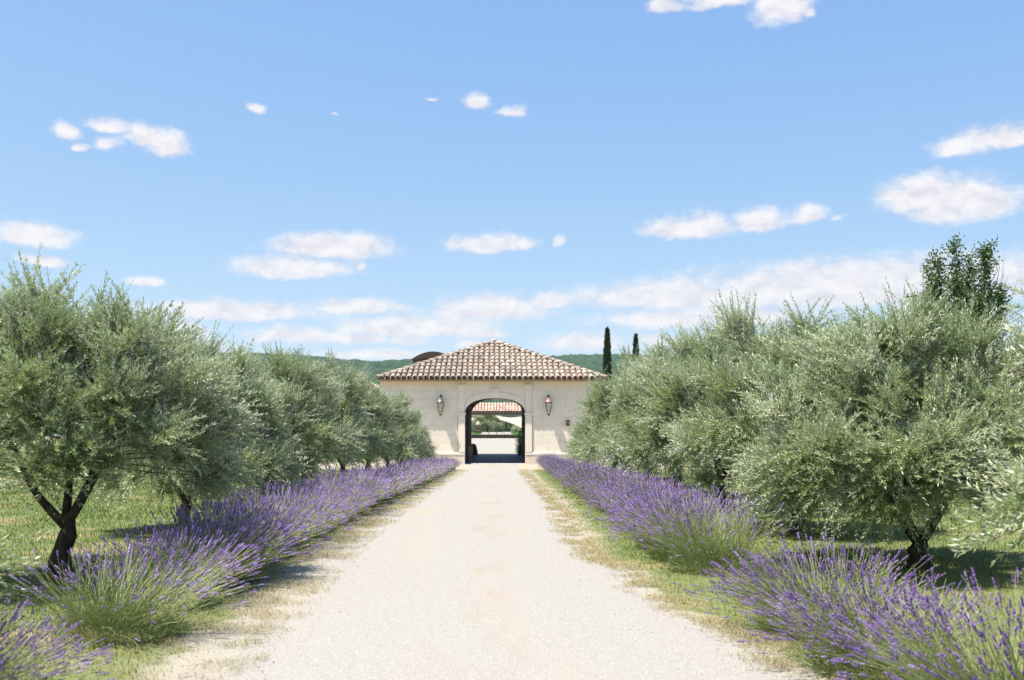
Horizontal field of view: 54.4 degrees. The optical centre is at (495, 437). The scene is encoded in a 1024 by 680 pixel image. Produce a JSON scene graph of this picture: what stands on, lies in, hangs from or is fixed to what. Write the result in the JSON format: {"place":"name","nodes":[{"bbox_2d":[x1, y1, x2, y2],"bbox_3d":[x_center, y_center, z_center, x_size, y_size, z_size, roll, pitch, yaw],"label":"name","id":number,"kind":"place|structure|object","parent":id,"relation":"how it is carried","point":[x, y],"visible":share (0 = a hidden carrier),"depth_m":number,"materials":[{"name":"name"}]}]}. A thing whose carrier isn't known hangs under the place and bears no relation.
{"place":"outdoors","nodes":[
{"label":"outdoors","id":0,"kind":"place"},
{"bbox_2d":[475,425,480,432],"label":"stone pillar","id":1,"kind":"structure","parent":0,"point":[477,428],"depth_m":115.66,"materials":[{"name":"beige stone"}]},
{"bbox_2d":[152,464,825,679],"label":"gravel road","id":2,"kind":"structure","parent":0,"point":[472,611],"depth_m":9.01,"materials":[{"name":"beige gravel"}]},
{"bbox_2d":[472,438,517,454],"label":"courtyard","id":3,"kind":"structure","parent":0,"point":[495,446],"depth_m":86.02,"materials":[{"name":"beige gravel"}]},
{"bbox_2d":[472,432,521,434],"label":"lawn","id":4,"kind":"structure","parent":0,"point":[513,433],"depth_m":114.18,"materials":[{"name":"green plant"}]},
{"bbox_2d":[474,420,492,431],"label":"shrub","id":5,"kind":"object","parent":4,"relation":"on","point":[484,429],"visible":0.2,"depth_m":131.48,"materials":[{"name":"green plant"}]},
{"bbox_2d":[472,415,504,431],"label":"olive tree","id":6,"kind":"object","parent":4,"relation":"on","point":[496,422],"visible":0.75,"depth_m":119.30,"materials":[{"name":"green plant"}]},
{"bbox_2d":[481,432,512,434],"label":"garden path","id":7,"kind":"structure","parent":4,"relation":"on","point":[498,433],"depth_m":110.68,"materials":[{"name":"beige gravel"}]},
{"bbox_2d":[490,421,510,431],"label":"shrub","id":8,"kind":"object","parent":4,"relation":"on","point":[503,429],"visible":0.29,"depth_m":137.62,"materials":[{"name":"green plant"}]},
{"bbox_2d":[496,415,521,427],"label":"shade sail","id":9,"kind":"object","parent":4,"relation":"on","point":[517,421],"visible":0.88,"depth_m":110.31,"materials":[{"name":"beige fabric"}]},
{"bbox_2d":[505,421,513,431],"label":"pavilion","id":10,"kind":"structure","parent":4,"relation":"on","point":[507,430],"depth_m":127.50,"materials":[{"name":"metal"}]},
{"bbox_2d":[510,425,521,431],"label":"shrub","id":11,"kind":"object","parent":4,"relation":"on","point":[515,428],"visible":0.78,"depth_m":123.57,"materials":[{"name":"green plant"}]},
{"bbox_2d":[0,437,1023,679],"bbox_3d":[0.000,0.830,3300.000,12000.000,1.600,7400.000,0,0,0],"label":"ground","id":12,"kind":"structure","parent":0,"point":[176,661],"depth_m":11.28,"materials":[{"name":"green plant"}]},
{"bbox_2d":[0,524,58,619],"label":"olive tree","id":13,"kind":"object","parent":12,"relation":"on","point":[11,564],"visible":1,"depth_m":6.19,"materials":[{"name":"green plant"}]},
{"bbox_2d":[0,597,116,679],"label":"lavender bush","id":14,"kind":"object","parent":12,"relation":"on","point":[31,663],"visible":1,"depth_m":5.86,"materials":[{"name":"purple plant"}]},
{"bbox_2d":[0,537,257,644],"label":"lavender bush","id":15,"kind":"object","parent":12,"relation":"on","point":[112,614],"visible":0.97,"depth_m":7.92,"materials":[{"name":"green plant"}]},
{"bbox_2d":[0,242,280,581],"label":"olive tree","id":16,"kind":"object","parent":12,"relation":"on","point":[133,377],"visible":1,"depth_m":10.21,"materials":[{"name":"green plant"}]},
{"bbox_2d":[70,518,268,607],"bbox_3d":[-3.119,1.201,9.607,1.817,0.845,1.810,0,0,-27],"label":"lavender bush","id":17,"kind":"object","parent":12,"relation":"on","point":[210,558],"visible":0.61,"depth_m":9.48,"materials":[{"name":"purple plant"}]},
{"bbox_2d":[63,322,314,530],"bbox_3d":[-5.123,-0.217,16.895,4.357,3.848,4.540,0,0,-34],"label":"olive tree","id":18,"kind":"object","parent":12,"relation":"on","point":[268,456],"visible":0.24,"depth_m":16.37,"materials":[{"name":"green plant"}]},
{"bbox_2d":[130,497,321,583],"bbox_3d":[-2.970,1.164,11.097,2.083,1.009,1.988,0,0,-13],"label":"lavender bush","id":19,"kind":"object","parent":12,"relation":"on","point":[261,554],"visible":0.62,"depth_m":10.93,"materials":[{"name":"purple plant"}]},
{"bbox_2d":[156,500,308,567],"bbox_3d":[-3.197,1.175,12.084,1.710,0.884,1.795,0,0,-39],"label":"lavender bush","id":20,"kind":"object","parent":12,"relation":"on","point":[230,516],"visible":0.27,"depth_m":12.10,"materials":[{"name":"purple plant"}]},
{"bbox_2d":[184,493,331,557],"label":"lavender bush","id":21,"kind":"object","parent":12,"relation":"on","point":[301,517],"visible":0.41,"depth_m":13.36,"materials":[{"name":"purple plant"}]},
{"bbox_2d":[180,340,366,502],"bbox_3d":[-5.499,-0.275,23.615,4.682,3.969,4.990,0,0,-25],"label":"olive tree","id":22,"kind":"object","parent":12,"relation":"on","point":[302,382],"visible":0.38,"depth_m":23.00,"materials":[{"name":"green plant"}]},
{"bbox_2d":[208,481,356,547],"bbox_3d":[-3.100,1.153,14.527,2.187,1.034,2.087,0,0,8],"label":"lavender bush","id":23,"kind":"object","parent":12,"relation":"on","point":[331,517],"visible":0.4,"depth_m":14.47,"materials":[{"name":"purple plant"}]},
{"bbox_2d":[234,480,360,538],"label":"lavender bush","id":24,"kind":"object","parent":12,"relation":"on","point":[321,505],"visible":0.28,"depth_m":15.74,"materials":[{"name":"purple plant"}]},
{"bbox_2d":[257,480,359,529],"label":"lavender bush","id":25,"kind":"object","parent":12,"relation":"on","point":[333,486],"visible":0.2,"depth_m":16.98,"materials":[{"name":"purple plant"}]},
{"bbox_2d":[257,342,390,487],"bbox_3d":[-5.630,-0.539,29.372,4.544,4.587,4.566,0,0,41],"label":"olive tree","id":26,"kind":"object","parent":12,"relation":"on","point":[350,404],"visible":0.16,"depth_m":29.03,"materials":[{"name":"green plant"}]},
{"bbox_2d":[281,474,378,525],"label":"lavender bush","id":27,"kind":"object","parent":12,"relation":"on","point":[348,491],"visible":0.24,"depth_m":18.19,"materials":[{"name":"purple plant"}]},
{"bbox_2d":[294,474,381,518],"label":"lavender bush","id":28,"kind":"object","parent":12,"relation":"on","point":[368,496],"visible":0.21,"depth_m":19.38,"materials":[{"name":"purple plant"}]},
{"bbox_2d":[296,461,395,512],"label":"lavender bush","id":29,"kind":"object","parent":12,"relation":"on","point":[367,481],"visible":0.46,"depth_m":20.60,"materials":[{"name":"purple plant"}]},
{"bbox_2d":[306,466,400,508],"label":"lavender bush","id":30,"kind":"object","parent":12,"relation":"on","point":[371,506],"visible":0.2,"depth_m":21.79,"materials":[{"name":"purple plant"}]},
{"bbox_2d":[307,358,404,476],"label":"olive tree","id":31,"kind":"object","parent":12,"relation":"on","point":[384,410],"visible":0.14,"depth_m":34.68,"materials":[{"name":"green plant"}]},
{"bbox_2d":[334,472,393,504],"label":"lavender bush","id":32,"kind":"object","parent":12,"relation":"on","point":[382,484],"visible":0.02,"depth_m":23.14,"materials":[{"name":"purple plant"}]},
{"bbox_2d":[335,466,412,501],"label":"lavender bush","id":33,"kind":"object","parent":12,"relation":"on","point":[394,481],"visible":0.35,"depth_m":24.08,"materials":[{"name":"purple plant"}]},
{"bbox_2d":[344,464,409,498],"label":"lavender bush","id":34,"kind":"object","parent":12,"relation":"on","point":[391,472],"visible":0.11,"depth_m":25.31,"materials":[{"name":"purple plant"}]},
{"bbox_2d":[337,389,428,468],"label":"olive tree","id":35,"kind":"object","parent":12,"relation":"on","point":[407,447],"visible":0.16,"depth_m":40.51,"materials":[{"name":"green plant"}]},
{"bbox_2d":[360,464,421,496],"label":"lavender bush","id":36,"kind":"object","parent":12,"relation":"on","point":[406,480],"visible":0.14,"depth_m":26.54,"materials":[{"name":"purple plant"}]},
{"bbox_2d":[366,464,418,492],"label":"lavender bush","id":37,"kind":"object","parent":12,"relation":"on","point":[412,479],"visible":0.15,"depth_m":27.82,"materials":[{"name":"purple plant"}]},
{"bbox_2d":[363,461,425,490],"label":"lavender bush","id":38,"kind":"object","parent":12,"relation":"on","point":[411,471],"visible":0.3,"depth_m":28.97,"materials":[{"name":"purple plant"}]},
{"bbox_2d":[371,397,430,466],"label":"olive tree","id":39,"kind":"object","parent":12,"relation":"on","point":[422,437],"visible":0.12,"depth_m":46.24,"materials":[{"name":"green plant"}]},
{"bbox_2d":[384,463,425,489],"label":"lavender bush","id":40,"kind":"object","parent":12,"relation":"on","point":[415,475],"visible":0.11,"depth_m":30.09,"materials":[{"name":"purple plant"}]},
{"bbox_2d":[384,458,430,484],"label":"lavender bush","id":41,"kind":"object","parent":12,"relation":"on","point":[416,467],"visible":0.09,"depth_m":32.80,"materials":[{"name":"purple plant"}]},
{"bbox_2d":[381,459,434,486],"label":"lavender bush","id":42,"kind":"object","parent":12,"relation":"on","point":[423,471],"visible":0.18,"depth_m":31.27,"materials":[{"name":"purple plant"}]},
{"bbox_2d":[381,425,438,463],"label":"olive tree","id":43,"kind":"object","parent":12,"relation":"on","point":[431,453],"visible":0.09,"depth_m":51.48,"materials":[{"name":"green plant"}]},
{"bbox_2d":[400,462,436,483],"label":"lavender bush","id":44,"kind":"object","parent":12,"relation":"on","point":[425,471],"visible":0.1,"depth_m":33.68,"materials":[{"name":"purple plant"}]},
{"bbox_2d":[400,459,444,481],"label":"lavender bush","id":45,"kind":"object","parent":12,"relation":"on","point":[434,475],"visible":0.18,"depth_m":35.09,"materials":[{"name":"purple plant"}]},
{"bbox_2d":[405,457,446,478],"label":"lavender bush","id":46,"kind":"object","parent":12,"relation":"on","point":[415,460],"visible":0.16,"depth_m":37.34,"materials":[{"name":"purple plant"}]},
{"bbox_2d":[404,460,447,481],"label":"lavender bush","id":47,"kind":"object","parent":12,"relation":"on","point":[429,462],"visible":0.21,"depth_m":36.05,"materials":[{"name":"purple plant"}]},
{"bbox_2d":[412,351,443,363],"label":"curved canopy","id":48,"kind":"object","parent":12,"relation":"on","point":[425,356],"visible":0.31,"depth_m":102.55,"materials":[{"name":"metal"}]},
{"bbox_2d":[418,458,447,477],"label":"lavender bush","id":49,"kind":"object","parent":12,"relation":"on","point":[440,464],"visible":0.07,"depth_m":38.52,"materials":[{"name":"purple plant"}]},
{"bbox_2d":[420,455,453,474],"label":"lavender bush","id":50,"kind":"object","parent":12,"relation":"on","point":[442,462],"visible":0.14,"depth_m":42.24,"materials":[{"name":"purple plant"}]},
{"bbox_2d":[432,456,455,471],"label":"lavender bush","id":51,"kind":"object","parent":12,"relation":"on","point":[448,461],"visible":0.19,"depth_m":45.78,"materials":[{"name":"purple plant"}]},
{"bbox_2d":[436,457,459,469],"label":"lavender bush","id":52,"kind":"object","parent":12,"relation":"on","point":[456,464],"visible":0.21,"depth_m":48.13,"materials":[{"name":"purple plant"}]},
{"bbox_2d":[435,456,461,468],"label":"lavender bush","id":53,"kind":"object","parent":12,"relation":"on","point":[451,459],"visible":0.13,"depth_m":49.32,"materials":[{"name":"purple plant"}]},
{"bbox_2d":[466,446,472,462],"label":"stone urn","id":54,"kind":"object","parent":12,"relation":"on","point":[469,452],"visible":1,"depth_m":61.23,"materials":[{"name":"grey stone"}]},
{"bbox_2d":[78,469,898,679],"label":"dry grass","id":55,"kind":"structure","parent":12,"relation":"on","point":[583,541],"depth_m":10.48,"materials":[{"name":"beige plant"}]},
{"bbox_2d":[375,338,608,463],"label":"gatehouse","id":56,"kind":"object","parent":12,"relation":"on","point":[464,382],"visible":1,"depth_m":60.00,"materials":[{"name":"paint"}]},
{"bbox_2d":[437,395,443,415],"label":"wall lantern","id":57,"kind":"object","parent":56,"relation":"attached to","point":[440,400],"depth_m":59.52,"materials":[{"name":"metal"}]},
{"bbox_2d":[471,444,477,454],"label":"guard stone","id":58,"kind":"object","parent":56,"relation":"on","point":[475,451],"visible":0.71,"depth_m":73.38,"materials":[{"name":"grey stone"}]},
{"bbox_2d":[545,395,552,415],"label":"wall lantern","id":59,"kind":"object","parent":56,"relation":"attached to","point":[548,400],"depth_m":59.52,"materials":[{"name":"metal"}]},
{"bbox_2d":[472,402,521,414],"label":"porch","id":60,"kind":"object","parent":12,"relation":"on","point":[495,408],"visible":0.32,"depth_m":100.36,"materials":[{"name":"ceramic"}]},
{"bbox_2d":[472,435,521,437],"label":"wall","id":61,"kind":"structure","parent":12,"relation":"on","point":[493,436],"depth_m":100.60,"materials":[{"name":"stone"}]},
{"bbox_2d":[514,428,521,452],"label":"shrub","id":62,"kind":"object","parent":12,"relation":"on","point":[519,440],"visible":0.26,"depth_m":76.40,"materials":[{"name":"green plant"}]},
{"bbox_2d":[518,444,521,454],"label":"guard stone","id":63,"kind":"object","parent":12,"relation":"on","point":[520,449],"visible":0.48,"depth_m":73.36,"materials":[{"name":"grey stone"}]},
{"bbox_2d":[536,451,562,460],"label":"lavender bush","id":64,"kind":"object","parent":12,"relation":"on","point":[546,456],"visible":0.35,"depth_m":54.95,"materials":[{"name":"purple plant"}]},
{"bbox_2d":[540,457,567,472],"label":"lavender bush","id":65,"kind":"object","parent":12,"relation":"on","point":[550,462],"visible":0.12,"depth_m":43.23,"materials":[{"name":"purple plant"}]},
{"bbox_2d":[544,457,574,473],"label":"lavender bush","id":66,"kind":"object","parent":12,"relation":"on","point":[546,467],"visible":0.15,"depth_m":39.56,"materials":[{"name":"purple plant"}]},
{"bbox_2d":[546,459,577,479],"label":"lavender bush","id":67,"kind":"object","parent":12,"relation":"on","point":[556,468],"visible":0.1,"depth_m":37.03,"materials":[{"name":"purple plant"}]},
{"bbox_2d":[550,458,584,477],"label":"lavender bush","id":68,"kind":"object","parent":12,"relation":"on","point":[565,464],"visible":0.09,"depth_m":35.84,"materials":[{"name":"purple plant"}]},
{"bbox_2d":[550,462,589,475],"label":"lavender bush","id":69,"kind":"object","parent":12,"relation":"on","point":[564,468],"visible":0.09,"depth_m":34.66,"materials":[{"name":"purple plant"}]},
{"bbox_2d":[550,461,592,478],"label":"lavender bush","id":70,"kind":"object","parent":12,"relation":"on","point":[565,465],"visible":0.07,"depth_m":33.62,"materials":[{"name":"purple plant"}]},
{"bbox_2d":[550,460,601,485],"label":"lavender bush","id":71,"kind":"object","parent":12,"relation":"on","point":[572,467],"visible":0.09,"depth_m":31.10,"materials":[{"name":"purple plant"}]},
{"bbox_2d":[564,430,594,461],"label":"olive tree","id":72,"kind":"object","parent":12,"relation":"on","point":[573,436],"visible":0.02,"depth_m":49.76,"materials":[{"name":"green plant"}]},
{"bbox_2d":[557,462,605,487],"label":"lavender bush","id":73,"kind":"object","parent":12,"relation":"on","point":[570,469],"visible":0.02,"depth_m":29.99,"materials":[{"name":"purple plant"}]},
{"bbox_2d":[554,464,616,491],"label":"lavender bush","id":74,"kind":"object","parent":12,"relation":"on","point":[570,474],"visible":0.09,"depth_m":28.68,"materials":[{"name":"purple plant"}]},
{"bbox_2d":[560,465,610,485],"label":"lavender bush","id":75,"kind":"object","parent":12,"relation":"on","point":[581,470],"visible":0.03,"depth_m":27.52,"materials":[{"name":"purple plant"}]},
{"bbox_2d":[560,413,624,466],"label":"olive tree","id":76,"kind":"object","parent":12,"relation":"on","point":[569,451],"visible":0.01,"depth_m":43.75,"materials":[{"name":"green plant"}]},
{"bbox_2d":[558,458,631,496],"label":"lavender bush","id":77,"kind":"object","parent":12,"relation":"on","point":[579,471],"visible":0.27,"depth_m":26.17,"materials":[{"name":"purple plant"}]},
{"bbox_2d":[563,465,639,502],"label":"lavender bush","id":78,"kind":"object","parent":12,"relation":"on","point":[590,478],"visible":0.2,"depth_m":23.96,"materials":[{"name":"purple plant"}]},
{"bbox_2d":[567,464,639,487],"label":"lavender bush","id":79,"kind":"object","parent":12,"relation":"on","point":[604,474],"visible":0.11,"depth_m":24.98,"materials":[{"name":"purple plant"}]},
{"bbox_2d":[573,470,634,504],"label":"lavender bush","id":80,"kind":"object","parent":12,"relation":"on","point":[595,485],"visible":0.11,"depth_m":22.82,"materials":[{"name":"purple plant"}]},
{"bbox_2d":[602,326,611,384],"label":"cypress","id":81,"kind":"object","parent":12,"relation":"on","point":[607,355],"visible":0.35,"depth_m":81.81,"materials":[{"name":"green plant"}]},
{"bbox_2d":[565,390,663,474],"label":"olive tree","id":82,"kind":"object","parent":12,"relation":"on","point":[575,443],"visible":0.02,"depth_m":37.91,"materials":[{"name":"green plant"}]},
{"bbox_2d":[577,470,657,509],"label":"lavender bush","id":83,"kind":"object","parent":12,"relation":"on","point":[582,492],"visible":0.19,"depth_m":21.49,"materials":[{"name":"purple plant"}]},
{"bbox_2d":[585,468,667,512],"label":"lavender bush","id":84,"kind":"object","parent":12,"relation":"on","point":[603,483],"visible":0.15,"depth_m":20.31,"materials":[{"name":"purple plant"}]},
{"bbox_2d":[565,344,699,480],"bbox_3d":[4.819,-0.665,32.490,4.783,4.867,4.807,0,0,-33],"label":"olive tree","id":85,"kind":"object","parent":12,"relation":"on","point":[599,392],"visible":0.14,"depth_m":32.28,"materials":[{"name":"green plant"}]},
{"bbox_2d":[588,472,678,517],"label":"lavender bush","id":86,"kind":"object","parent":12,"relation":"on","point":[601,493],"visible":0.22,"depth_m":18.99,"materials":[{"name":"purple plant"}]},
{"bbox_2d":[632,333,640,359],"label":"cypress","id":87,"kind":"object","parent":12,"relation":"on","point":[635,342],"visible":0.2,"depth_m":83.85,"materials":[{"name":"green plant"}]},
{"bbox_2d":[583,473,695,515],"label":"lavender bush","id":88,"kind":"object","parent":12,"relation":"on","point":[624,488],"visible":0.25,"depth_m":17.94,"materials":[{"name":"purple plant"}]},
{"bbox_2d":[600,477,703,529],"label":"lavender bush","id":89,"kind":"object","parent":12,"relation":"on","point":[625,498],"visible":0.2,"depth_m":16.73,"materials":[{"name":"purple plant"}]},
{"bbox_2d":[602,487,720,535],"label":"lavender bush","id":90,"kind":"object","parent":12,"relation":"on","point":[641,508],"visible":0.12,"depth_m":15.52,"materials":[{"name":"purple plant"}]},
{"bbox_2d":[587,478,740,545],"bbox_3d":[2.443,1.141,14.325,2.138,1.053,2.041,0,0,-12],"label":"lavender bush","id":91,"kind":"object","parent":12,"relation":"on","point":[623,508],"visible":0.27,"depth_m":14.30,"materials":[{"name":"purple plant"}]},
{"bbox_2d":[590,322,745,495],"bbox_3d":[4.809,-0.674,26.983,4.855,4.824,5.059,0,0,-43],"label":"olive tree","id":92,"kind":"object","parent":12,"relation":"on","point":[626,395],"visible":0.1,"depth_m":26.64,"materials":[{"name":"green plant"}]},
{"bbox_2d":[603,314,768,511],"bbox_3d":[4.981,-0.443,21.643,4.949,4.326,5.275,0,0,38],"label":"olive tree","id":93,"kind":"object","parent":12,"relation":"on","point":[665,389],"visible":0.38,"depth_m":21.00,"materials":[{"name":"green plant"}]},
{"bbox_2d":[609,482,767,558],"bbox_3d":[2.500,1.105,13.101,2.065,1.049,2.056,0,0,4],"label":"lavender bush","id":94,"kind":"object","parent":12,"relation":"on","point":[650,551],"visible":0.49,"depth_m":13.01,"materials":[{"name":"purple plant"}]},
{"bbox_2d":[612,486,811,572],"bbox_3d":[2.562,1.095,11.941,2.070,1.029,2.172,0,0,36],"label":"lavender bush","id":95,"kind":"object","parent":12,"relation":"on","point":[702,551],"visible":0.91,"depth_m":11.77,"materials":[{"name":"green plant"}]},
{"bbox_2d":[532,466,1023,679],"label":"grass","id":96,"kind":"structure","parent":12,"relation":"on","point":[885,550],"depth_m":13.69,"materials":[{"name":"green plant"}]},
{"bbox_2d":[647,286,919,533],"bbox_3d":[5.101,-0.438,16.935,4.799,4.336,4.606,0,0,-36],"label":"olive tree","id":97,"kind":"object","parent":12,"relation":"on","point":[712,428],"visible":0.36,"depth_m":16.33,"materials":[{"name":"green plant"}]},
{"bbox_2d":[670,530,954,636],"bbox_3d":[2.591,1.236,8.225,2.144,0.842,2.047,0,0,-9],"label":"lavender bush","id":98,"kind":"object","parent":12,"relation":"on","point":[753,579],"visible":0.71,"depth_m":8.17,"materials":[{"name":"purple plant"}]},
{"bbox_2d":[719,270,1023,569],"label":"olive tree","id":99,"kind":"object","parent":12,"relation":"on","point":[810,465],"visible":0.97,"depth_m":11.43,"materials":[{"name":"green plant"}]},
{"bbox_2d":[736,568,1023,679],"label":"lavender bush","id":100,"kind":"object","parent":12,"relation":"on","point":[824,631],"visible":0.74,"depth_m":6.71,"materials":[{"name":"purple plant"}]},
{"bbox_2d":[797,567,1023,679],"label":"lavender bush","id":101,"kind":"object","parent":12,"relation":"on","point":[980,669],"visible":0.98,"depth_m":5.62,"materials":[{"name":"plant"}]},
{"bbox_2d":[906,232,1017,498],"bbox_3d":[12.210,-1.833,25.989,2.835,7.132,1.749,0,0,0],"label":"poplar tree","id":102,"kind":"object","parent":12,"relation":"on","point":[986,254],"visible":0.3,"depth_m":25.82,"materials":[{"name":"green plant"}]},
{"bbox_2d":[945,279,1023,577],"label":"olive tree","id":103,"kind":"object","parent":12,"relation":"on","point":[1012,509],"visible":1,"depth_m":6.18,"materials":[{"name":"green plant"}]},
{"bbox_2d":[0,0,1023,436],"label":"sky","id":104,"kind":"structure","parent":0,"point":[371,180],"materials":[{"name":"blue"}]},
{"bbox_2d":[43,352,1023,436],"bbox_3d":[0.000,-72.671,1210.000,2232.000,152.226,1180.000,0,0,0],"label":"hill","id":105,"kind":"structure","parent":0,"point":[594,362],"depth_m":1299.76,"materials":[{"name":"green plant"}]}
]}

